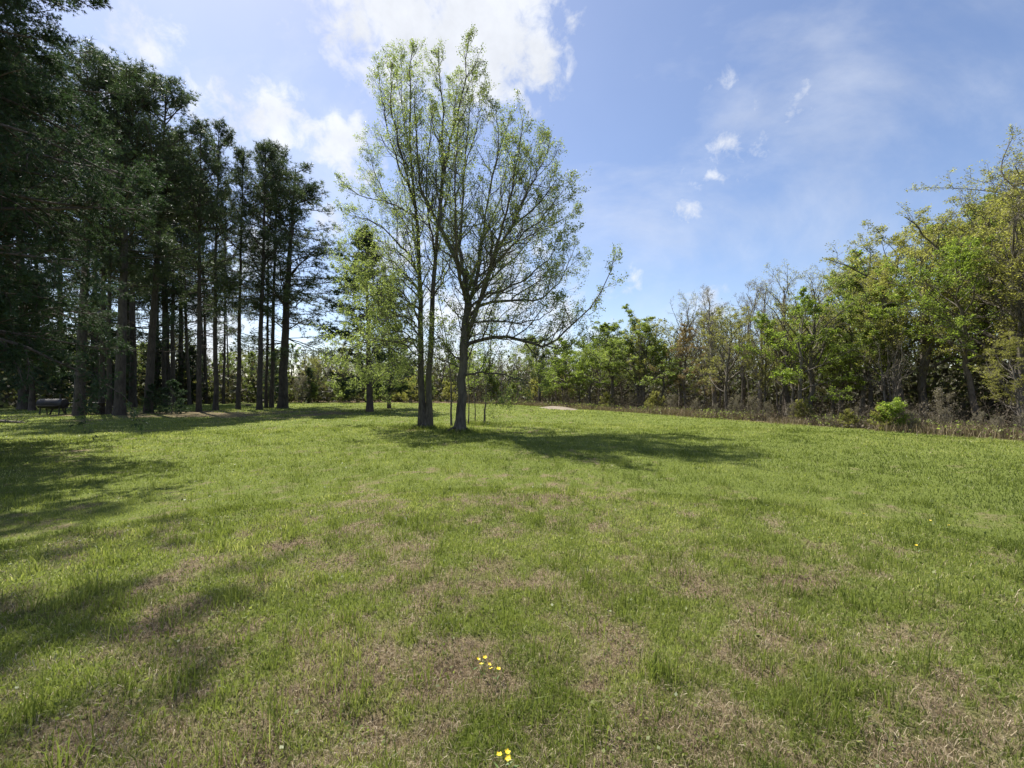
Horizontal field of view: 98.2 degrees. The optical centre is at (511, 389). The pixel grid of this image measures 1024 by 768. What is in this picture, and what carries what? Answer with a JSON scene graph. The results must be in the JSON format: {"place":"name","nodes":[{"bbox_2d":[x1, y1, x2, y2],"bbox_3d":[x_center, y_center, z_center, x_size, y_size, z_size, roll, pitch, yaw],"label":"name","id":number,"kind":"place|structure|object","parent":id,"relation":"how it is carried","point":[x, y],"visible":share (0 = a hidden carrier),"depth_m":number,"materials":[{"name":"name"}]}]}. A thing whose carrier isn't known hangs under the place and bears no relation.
{"place":"outdoors","nodes":[
{"label":"outdoors","id":0,"kind":"place"},
{"bbox_2d":[0,399,1023,767],"bbox_3d":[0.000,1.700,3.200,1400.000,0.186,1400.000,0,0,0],"label":"ground","id":1,"kind":"structure","parent":0,"point":[246,493],"depth_m":4.00,"materials":[{"name":"green plant"}]},
{"bbox_2d":[0,278,73,410],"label":"cedar tree","id":2,"kind":"object","parent":1,"relation":"on","point":[31,398],"visible":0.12,"depth_m":35.28,"materials":[{"name":"green plant"}]},
{"bbox_2d":[0,47,83,409],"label":"pine tree","id":3,"kind":"object","parent":1,"relation":"on","point":[21,405],"visible":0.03,"depth_m":37.40,"materials":[{"name":"green plant"}]},
{"bbox_2d":[36,394,68,414],"bbox_3d":[-29.876,1.023,28.781,1.450,1.367,0.862,0,0,-7],"label":"barrel grill","id":4,"kind":"object","parent":1,"relation":"on","point":[58,404],"visible":0.97,"depth_m":28.68,"materials":[{"name":"metal"}]},
{"bbox_2d":[0,145,117,398],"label":"pine tree","id":5,"kind":"object","parent":1,"relation":"on","point":[73,273],"visible":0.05,"depth_m":45.14,"materials":[{"name":"green plant"}]},
{"bbox_2d":[0,0,142,383],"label":"cedar tree","id":6,"kind":"object","parent":1,"relation":"on","point":[93,318],"visible":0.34,"depth_m":14.33,"materials":[{"name":"green plant"}]},
{"bbox_2d":[0,0,174,440],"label":"cedar tree","id":7,"kind":"object","parent":1,"relation":"on","point":[32,96],"visible":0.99,"depth_m":11.34,"materials":[{"name":"green plant"}]},
{"bbox_2d":[53,302,144,405],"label":"cedar tree","id":8,"kind":"object","parent":1,"relation":"on","point":[90,366],"visible":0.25,"depth_m":38.33,"materials":[{"name":"green plant"}]},
{"bbox_2d":[15,29,187,415],"bbox_3d":[-27.880,-10.449,29.131,10.655,24.671,11.182,0,-1,-42],"label":"pine tree","id":9,"kind":"object","parent":1,"relation":"on","point":[82,335],"visible":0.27,"depth_m":28.38,"materials":[{"name":"green plant"}]},
{"bbox_2d":[43,65,161,413],"bbox_3d":[-27.266,-10.003,30.037,5.909,23.744,6.035,0,0,29],"label":"pine tree","id":10,"kind":"object","parent":1,"relation":"on","point":[103,308],"visible":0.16,"depth_m":29.87,"materials":[{"name":"green plant"}]},
{"bbox_2d":[46,80,171,414],"bbox_3d":[-26.559,-9.285,29.413,6.347,22.297,6.164,0,0,11],"label":"pine tree","id":11,"kind":"object","parent":1,"relation":"on","point":[108,406],"visible":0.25,"depth_m":29.26,"materials":[{"name":"green plant"}]},
{"bbox_2d":[21,52,231,414],"bbox_3d":[-25.410,-9.904,28.918,11.121,23.516,10.597,1,0,13],"label":"pine tree","id":12,"kind":"object","parent":1,"relation":"on","point":[125,75],"visible":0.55,"depth_m":28.56,"materials":[{"name":"green plant"}]},
{"bbox_2d":[64,117,196,406],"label":"pine tree","id":13,"kind":"object","parent":1,"relation":"on","point":[132,399],"visible":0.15,"depth_m":41.92,"materials":[{"name":"green plant"}]},
{"bbox_2d":[139,383,161,413],"bbox_3d":[-24.812,0.778,30.561,1.392,2.520,1.205,0,0,-36],"label":"cedar seedling","id":14,"kind":"object","parent":1,"relation":"on","point":[151,388],"visible":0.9,"depth_m":30.50,"materials":[{"name":"green plant"}]},
{"bbox_2d":[112,158,195,378],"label":"pine tree","id":15,"kind":"object","parent":1,"relation":"on","point":[148,310],"visible":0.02,"depth_m":51.70,"materials":[{"name":"green plant"}]},
{"bbox_2d":[64,64,249,412],"bbox_3d":[-25.361,-10.504,32.030,9.762,24.756,10.244,0,-1,19],"label":"pine tree","id":16,"kind":"object","parent":1,"relation":"on","point":[178,101],"visible":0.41,"depth_m":31.52,"materials":[{"name":"green plant"}]},
{"bbox_2d":[137,337,180,404],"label":"cedar tree","id":17,"kind":"object","parent":1,"relation":"on","point":[157,383],"visible":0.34,"depth_m":47.42,"materials":[{"name":"green plant"}]},
{"bbox_2d":[116,139,209,404],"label":"pine tree","id":18,"kind":"object","parent":1,"relation":"on","point":[163,366],"visible":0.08,"depth_m":46.29,"materials":[{"name":"green plant"}]},
{"bbox_2d":[128,155,209,404],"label":"pine tree","id":19,"kind":"object","parent":1,"relation":"on","point":[167,355],"visible":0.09,"depth_m":47.12,"materials":[{"name":"green plant"}]},
{"bbox_2d":[151,379,191,413],"bbox_3d":[-23.405,0.652,30.657,2.321,2.856,2.009,0,0,22],"label":"cedar seedling","id":20,"kind":"object","parent":1,"relation":"on","point":[174,383],"visible":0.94,"depth_m":30.53,"materials":[{"name":"green plant"}]},
{"bbox_2d":[128,157,224,403],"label":"pine tree","id":21,"kind":"object","parent":1,"relation":"on","point":[181,334],"visible":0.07,"depth_m":48.91,"materials":[{"name":"green plant"}]},
{"bbox_2d":[141,128,214,404],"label":"pine tree","id":22,"kind":"object","parent":1,"relation":"on","point":[172,364],"visible":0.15,"depth_m":45.78,"materials":[{"name":"green plant"}]},
{"bbox_2d":[146,155,219,404],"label":"pine tree","id":23,"kind":"object","parent":1,"relation":"on","point":[189,399],"visible":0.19,"depth_m":47.47,"materials":[{"name":"green plant"}]},
{"bbox_2d":[175,351,195,398],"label":"cedar tree","id":24,"kind":"object","parent":1,"relation":"on","point":[179,376],"visible":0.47,"depth_m":48.89,"materials":[{"name":"green plant"}]},
{"bbox_2d":[177,346,208,403],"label":"cedar tree","id":25,"kind":"object","parent":1,"relation":"on","point":[193,364],"visible":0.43,"depth_m":50.35,"materials":[{"name":"green plant"}]},
{"bbox_2d":[150,176,242,402],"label":"pine tree","id":26,"kind":"object","parent":1,"relation":"on","point":[201,305],"visible":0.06,"depth_m":53.51,"materials":[{"name":"green plant"}]},
{"bbox_2d":[143,114,251,411],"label":"pine tree","id":27,"kind":"object","parent":1,"relation":"on","point":[206,216],"visible":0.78,"depth_m":32.50,"materials":[{"name":"green plant"}]},
{"bbox_2d":[175,166,232,403],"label":"pine tree","id":28,"kind":"object","parent":1,"relation":"on","point":[205,360],"visible":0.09,"depth_m":50.49,"materials":[{"name":"green plant"}]},
{"bbox_2d":[161,116,275,409],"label":"pine tree","id":29,"kind":"object","parent":1,"relation":"on","point":[224,133],"visible":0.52,"depth_m":34.79,"materials":[{"name":"green plant"}]},
{"bbox_2d":[197,180,250,403],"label":"pine tree","id":30,"kind":"object","parent":1,"relation":"on","point":[224,351],"visible":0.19,"depth_m":50.56,"materials":[{"name":"green plant"}]},
{"bbox_2d":[210,247,244,402],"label":"pine tree","id":31,"kind":"object","parent":1,"relation":"on","point":[227,321],"visible":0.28,"depth_m":55.37,"materials":[{"name":"green plant"}]},
{"bbox_2d":[204,144,286,408],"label":"pine tree","id":32,"kind":"object","parent":1,"relation":"on","point":[240,155],"visible":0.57,"depth_m":36.60,"materials":[{"name":"green plant"}]},
{"bbox_2d":[241,350,265,401],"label":"leafy tree","id":33,"kind":"object","parent":1,"relation":"on","point":[251,354],"visible":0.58,"depth_m":58.30,"materials":[{"name":"green plant"}]},
{"bbox_2d":[218,139,311,409],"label":"pine tree","id":34,"kind":"object","parent":1,"relation":"on","point":[265,146],"visible":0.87,"depth_m":35.96,"materials":[{"name":"green plant"}]},
{"bbox_2d":[231,175,303,407],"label":"pine tree","id":35,"kind":"object","parent":1,"relation":"on","point":[267,334],"visible":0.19,"depth_m":40.18,"materials":[{"name":"green plant"}]},
{"bbox_2d":[256,359,278,398],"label":"cedar tree","id":36,"kind":"object","parent":1,"relation":"on","point":[277,382],"visible":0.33,"depth_m":51.87,"materials":[{"name":"green plant"}]},
{"bbox_2d":[231,139,325,407],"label":"pine tree","id":37,"kind":"object","parent":1,"relation":"on","point":[283,154],"visible":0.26,"depth_m":40.08,"materials":[{"name":"green plant"}]},
{"bbox_2d":[205,161,356,407],"bbox_3d":[-20.481,-9.613,40.203,15.176,23.012,14.914,0,-5,0],"label":"pine tree","id":38,"kind":"object","parent":1,"relation":"on","point":[312,200],"visible":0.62,"depth_m":39.24,"materials":[{"name":"green plant"}]},
{"bbox_2d":[276,343,315,385],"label":"leafy tree","id":39,"kind":"object","parent":1,"relation":"on","point":[292,347],"visible":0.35,"depth_m":67.96,"materials":[{"name":"green plant"}]},
{"bbox_2d":[291,374,309,402],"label":"shrub","id":40,"kind":"object","parent":1,"relation":"on","point":[302,388],"visible":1,"depth_m":53.67,"materials":[{"name":"green plant"}]},
{"bbox_2d":[300,367,319,402],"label":"cedar tree","id":41,"kind":"object","parent":1,"relation":"on","point":[310,371],"visible":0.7,"depth_m":55.07,"materials":[{"name":"green plant"}]},
{"bbox_2d":[301,355,327,401],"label":"oak tree","id":42,"kind":"object","parent":1,"relation":"on","point":[313,366],"visible":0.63,"depth_m":58.59,"materials":[{"name":"green plant"}]},
{"bbox_2d":[315,224,425,411],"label":"cedar tree","id":43,"kind":"object","parent":1,"relation":"on","point":[369,394],"visible":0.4,"depth_m":33.60,"materials":[{"name":"green plant"}]},
{"bbox_2d":[364,296,416,407],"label":"cedar tree","id":44,"kind":"object","parent":1,"relation":"on","point":[389,382],"visible":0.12,"depth_m":39.11,"materials":[{"name":"green plant"}]},
{"bbox_2d":[309,37,480,428],"bbox_3d":[-5.005,-7.065,19.341,7.070,18.103,8.421,0,0,-13],"label":"tree","id":45,"kind":"object","parent":1,"relation":"on","point":[425,413],"visible":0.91,"depth_m":19.02,"materials":[{"name":"green plant"}]},
{"bbox_2d":[399,375,417,402],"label":"shrub","id":46,"kind":"object","parent":1,"relation":"on","point":[412,387],"visible":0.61,"depth_m":54.37,"materials":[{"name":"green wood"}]},
{"bbox_2d":[428,269,470,426],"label":"sapling","id":47,"kind":"object","parent":1,"relation":"on","point":[436,309],"visible":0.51,"depth_m":19.96,"materials":[{"name":"green plant"}]},
{"bbox_2d":[466,348,499,397],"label":"leafy tree","id":48,"kind":"object","parent":1,"relation":"on","point":[484,367],"visible":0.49,"depth_m":56.10,"materials":[{"name":"green plant"}]},
{"bbox_2d":[480,374,500,400],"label":"shrub","id":49,"kind":"object","parent":1,"relation":"on","point":[496,387],"visible":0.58,"depth_m":54.66,"materials":[{"name":"green plant"}]},
{"bbox_2d":[478,275,509,423],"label":"sapling","id":50,"kind":"object","parent":1,"relation":"on","point":[491,355],"visible":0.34,"depth_m":20.70,"materials":[{"name":"green plant"}]},
{"bbox_2d":[0,282,1013,424],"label":"woods","id":51,"kind":"object","parent":1,"relation":"on","point":[946,377],"visible":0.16,"depth_m":46.13,"materials":[{"name":"green plant"}]},
{"bbox_2d":[392,24,628,431],"bbox_3d":[-0.162,-6.351,17.322,8.655,16.837,8.280,0,0,0],"label":"tree","id":52,"kind":"object","parent":1,"relation":"on","point":[469,282],"visible":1,"depth_m":16.67,"materials":[{"name":"green plant"}]},
{"bbox_2d":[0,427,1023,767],"bbox_3d":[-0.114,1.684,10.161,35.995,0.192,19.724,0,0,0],"label":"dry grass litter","id":53,"kind":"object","parent":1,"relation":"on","point":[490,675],"visible":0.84,"depth_m":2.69,"materials":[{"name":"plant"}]},
{"bbox_2d":[507,334,565,402],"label":"leafy tree","id":54,"kind":"object","parent":1,"relation":"on","point":[531,363],"visible":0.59,"depth_m":50.13,"materials":[{"name":"green plant"}]},
{"bbox_2d":[539,347,577,399],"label":"leafy tree","id":55,"kind":"object","parent":1,"relation":"on","point":[563,374],"visible":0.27,"depth_m":48.80,"materials":[{"name":"green plant"}]},
{"bbox_2d":[533,337,600,401],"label":"leafy tree","id":56,"kind":"object","parent":1,"relation":"on","point":[554,374],"visible":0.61,"depth_m":43.31,"materials":[{"name":"green plant"}]},
{"bbox_2d":[548,339,619,402],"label":"leafy tree","id":57,"kind":"object","parent":1,"relation":"on","point":[582,371],"visible":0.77,"depth_m":39.66,"materials":[{"name":"green plant"}]},
{"bbox_2d":[570,319,642,402],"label":"leafy tree","id":58,"kind":"object","parent":1,"relation":"on","point":[605,327],"visible":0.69,"depth_m":39.10,"materials":[{"name":"green plant"}]},
{"bbox_2d":[600,303,680,407],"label":"leafy tree","id":59,"kind":"object","parent":1,"relation":"on","point":[647,327],"visible":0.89,"depth_m":36.01,"materials":[{"name":"green plant"}]},
{"bbox_2d":[618,316,676,408],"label":"oak tree","id":60,"kind":"object","parent":1,"relation":"on","point":[645,364],"visible":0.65,"depth_m":35.90,"materials":[{"name":"green plant"}]},
{"bbox_2d":[634,346,696,405],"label":"leafy tree","id":61,"kind":"object","parent":1,"relation":"on","point":[663,380],"visible":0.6,"depth_m":35.79,"materials":[{"name":"green plant"}]},
{"bbox_2d":[655,289,708,407],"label":"bare tree","id":62,"kind":"object","parent":1,"relation":"on","point":[681,355],"visible":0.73,"depth_m":37.88,"materials":[{"name":"plant"}]},
{"bbox_2d":[649,323,717,407],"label":"tree","id":63,"kind":"object","parent":1,"relation":"on","point":[683,330],"visible":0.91,"depth_m":32.80,"materials":[{"name":"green plant"}]},
{"bbox_2d":[672,309,732,403],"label":"oak tree","id":64,"kind":"object","parent":1,"relation":"on","point":[706,361],"visible":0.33,"depth_m":38.05,"materials":[{"name":"green plant"}]},
{"bbox_2d":[679,285,731,409],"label":"bare tree","id":65,"kind":"object","parent":1,"relation":"on","point":[714,395],"visible":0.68,"depth_m":33.88,"materials":[{"name":"brown plant"}]},
{"bbox_2d":[700,333,743,410],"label":"bare tree","id":66,"kind":"object","parent":1,"relation":"on","point":[719,386],"visible":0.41,"depth_m":33.48,"materials":[{"name":"plant"}]},
{"bbox_2d":[696,305,759,413],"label":"oak tree","id":67,"kind":"object","parent":1,"relation":"on","point":[737,325],"visible":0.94,"depth_m":27.87,"materials":[{"name":"green plant"}]},
{"bbox_2d":[456,385,1023,439],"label":"undergrowth","id":68,"kind":"object","parent":1,"relation":"on","point":[782,416],"visible":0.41,"depth_m":23.29,"materials":[{"name":"green plant"}]},
{"bbox_2d":[479,401,1022,438],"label":"green weeds","id":69,"kind":"object","parent":1,"relation":"on","point":[726,414],"visible":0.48,"depth_m":21.15,"materials":[{"name":"green plant"}]},
{"bbox_2d":[716,280,798,411],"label":"bare tree","id":70,"kind":"object","parent":1,"relation":"on","point":[743,383],"visible":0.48,"depth_m":31.75,"materials":[{"name":"brown plant"}]},
{"bbox_2d":[741,270,782,410],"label":"bare tree","id":71,"kind":"object","parent":1,"relation":"on","point":[759,396],"visible":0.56,"depth_m":30.98,"materials":[{"name":"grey plant"}]},
{"bbox_2d":[745,322,784,413],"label":"oak tree","id":72,"kind":"object","parent":1,"relation":"on","point":[765,373],"visible":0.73,"depth_m":26.07,"materials":[{"name":"green plant"}]},
{"bbox_2d":[753,316,792,415],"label":"bare tree","id":73,"kind":"object","parent":1,"relation":"on","point":[782,391],"visible":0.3,"depth_m":26.55,"materials":[{"name":"plant"}]},
{"bbox_2d":[752,318,811,412],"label":"oak tree","id":74,"kind":"object","parent":1,"relation":"on","point":[790,355],"visible":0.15,"depth_m":28.28,"materials":[{"name":"green plant"}]},
{"bbox_2d":[728,258,846,415],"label":"bare tree","id":75,"kind":"object","parent":1,"relation":"on","point":[786,396],"visible":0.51,"depth_m":27.15,"materials":[{"name":"brown plant"}]},
{"bbox_2d":[788,398,815,418],"bbox_3d":[14.371,1.105,22.037,0.995,1.365,1.223,0,0,-44],"label":"shrub","id":76,"kind":"object","parent":1,"relation":"on","point":[800,409],"visible":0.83,"depth_m":22.03,"materials":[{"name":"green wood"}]},
{"bbox_2d":[733,286,884,414],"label":"leafy tree","id":77,"kind":"object","parent":1,"relation":"on","point":[806,305],"visible":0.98,"depth_m":23.35,"materials":[{"name":"green plant"}]},
{"bbox_2d":[767,265,884,417],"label":"bare tree","id":78,"kind":"object","parent":1,"relation":"on","point":[811,365],"visible":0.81,"depth_m":24.53,"materials":[{"name":"green plant"}]},
{"bbox_2d":[794,309,862,416],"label":"leafy tree","id":79,"kind":"object","parent":1,"relation":"on","point":[824,373],"visible":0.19,"depth_m":26.75,"materials":[{"name":"green plant"}]},
{"bbox_2d":[797,269,902,415],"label":"leafy tree","id":80,"kind":"object","parent":1,"relation":"on","point":[839,281],"visible":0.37,"depth_m":26.60,"materials":[{"name":"green plant"}]},
{"bbox_2d":[816,268,895,402],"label":"oak tree","id":81,"kind":"object","parent":1,"relation":"on","point":[843,312],"visible":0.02,"depth_m":31.32,"materials":[{"name":"green plant"}]},
{"bbox_2d":[809,287,909,418],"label":"leafy tree","id":82,"kind":"object","parent":1,"relation":"on","point":[863,336],"visible":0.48,"depth_m":23.89,"materials":[{"name":"green plant"}]},
{"bbox_2d":[786,248,941,385],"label":"leafy tree","id":83,"kind":"object","parent":1,"relation":"on","point":[858,261],"visible":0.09,"depth_m":30.84,"materials":[{"name":"green plant"}]},
{"bbox_2d":[807,285,941,418],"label":"leafy tree","id":84,"kind":"object","parent":1,"relation":"on","point":[880,311],"visible":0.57,"depth_m":23.28,"materials":[{"name":"green plant"}]},
{"bbox_2d":[867,404,898,428],"bbox_3d":[15.262,1.191,18.180,1.077,1.202,0.876,0,0,-17],"label":"shrub","id":85,"kind":"object","parent":1,"relation":"on","point":[874,413],"visible":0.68,"depth_m":18.19,"materials":[{"name":"green plant"}]},
{"bbox_2d":[817,257,950,414],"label":"oak tree","id":86,"kind":"object","parent":1,"relation":"on","point":[883,279],"visible":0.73,"depth_m":22.37,"materials":[{"name":"green plant"}]},
{"bbox_2d":[855,332,916,418],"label":"bare tree","id":87,"kind":"object","parent":1,"relation":"on","point":[895,389],"visible":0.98,"depth_m":21.49,"materials":[{"name":"plant"}]},
{"bbox_2d":[870,397,919,430],"bbox_3d":[15.440,1.044,17.952,1.533,1.553,1.594,0,0,24],"label":"shrub","id":88,"kind":"object","parent":1,"relation":"on","point":[898,404],"visible":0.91,"depth_m":17.69,"materials":[{"name":"green plant"}]},
{"bbox_2d":[809,218,1005,402],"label":"oak tree","id":89,"kind":"object","parent":1,"relation":"on","point":[901,244],"visible":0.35,"depth_m":25.72,"materials":[{"name":"green plant"}]},
{"bbox_2d":[822,123,1023,362],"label":"oak tree","id":90,"kind":"object","parent":1,"relation":"on","point":[1004,176],"visible":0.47,"depth_m":20.74,"materials":[{"name":"green plant"}]},
{"bbox_2d":[839,234,1017,424],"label":"leaning tree","id":91,"kind":"object","parent":1,"relation":"on","point":[965,255],"visible":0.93,"depth_m":19.49,"materials":[{"name":"green plant"}]},
{"bbox_2d":[921,386,960,423],"bbox_3d":[17.816,0.821,18.468,0.996,2.063,1.348,0,0,-40],"label":"shrub","id":92,"kind":"object","parent":1,"relation":"on","point":[937,395],"visible":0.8,"depth_m":18.39,"materials":[{"name":"plant"}]},
{"bbox_2d":[881,196,1023,420],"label":"oak tree","id":93,"kind":"object","parent":1,"relation":"on","point":[921,381],"visible":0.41,"depth_m":23.16,"materials":[{"name":"green plant"}]},
{"bbox_2d":[888,215,1023,410],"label":"leafy tree","id":94,"kind":"object","parent":1,"relation":"on","point":[955,357],"visible":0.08,"depth_m":24.07,"materials":[{"name":"green plant"}]},
{"bbox_2d":[893,190,1019,408],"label":"bare tree","id":95,"kind":"object","parent":1,"relation":"on","point":[1005,365],"visible":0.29,"depth_m":21.64,"materials":[{"name":"green plant"}]},
{"bbox_2d":[912,192,1023,368],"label":"leafy tree","id":96,"kind":"object","parent":1,"relation":"on","point":[974,217],"visible":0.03,"depth_m":32.73,"materials":[{"name":"green plant"}]},
{"bbox_2d":[917,157,1023,411],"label":"bare tree","id":97,"kind":"object","parent":1,"relation":"on","point":[968,193],"visible":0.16,"depth_m":28.68,"materials":[{"name":"green plant"}]},
{"bbox_2d":[920,185,1023,427],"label":"oak tree","id":98,"kind":"object","parent":1,"relation":"on","point":[973,233],"visible":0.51,"depth_m":19.27,"materials":[{"name":"green plant"}]},
{"bbox_2d":[967,331,1023,433],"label":"oak tree","id":99,"kind":"object","parent":1,"relation":"on","point":[1017,393],"visible":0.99,"depth_m":16.44,"materials":[{"name":"green plant"}]},
{"bbox_2d":[976,170,1023,338],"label":"oak tree","id":100,"kind":"object","parent":1,"relation":"on","point":[1009,276],"visible":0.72,"depth_m":17.84,"materials":[{"name":"green plant"}]},
{"bbox_2d":[977,177,1023,412],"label":"bare tree","id":101,"kind":"object","parent":1,"relation":"on","point":[1017,312],"visible":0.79,"depth_m":18.08,"materials":[{"name":"green plant"}]},
{"bbox_2d":[1,0,1023,389],"label":"sky","id":102,"kind":"structure","parent":0,"point":[721,141],"materials":[{"name":"blue"}]},
{"bbox_2d":[478,400,1023,441],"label":"tall dry grass","id":103,"kind":"structure","parent":0,"point":[886,427],"depth_m":19.72,"materials":[{"name":"plant"}]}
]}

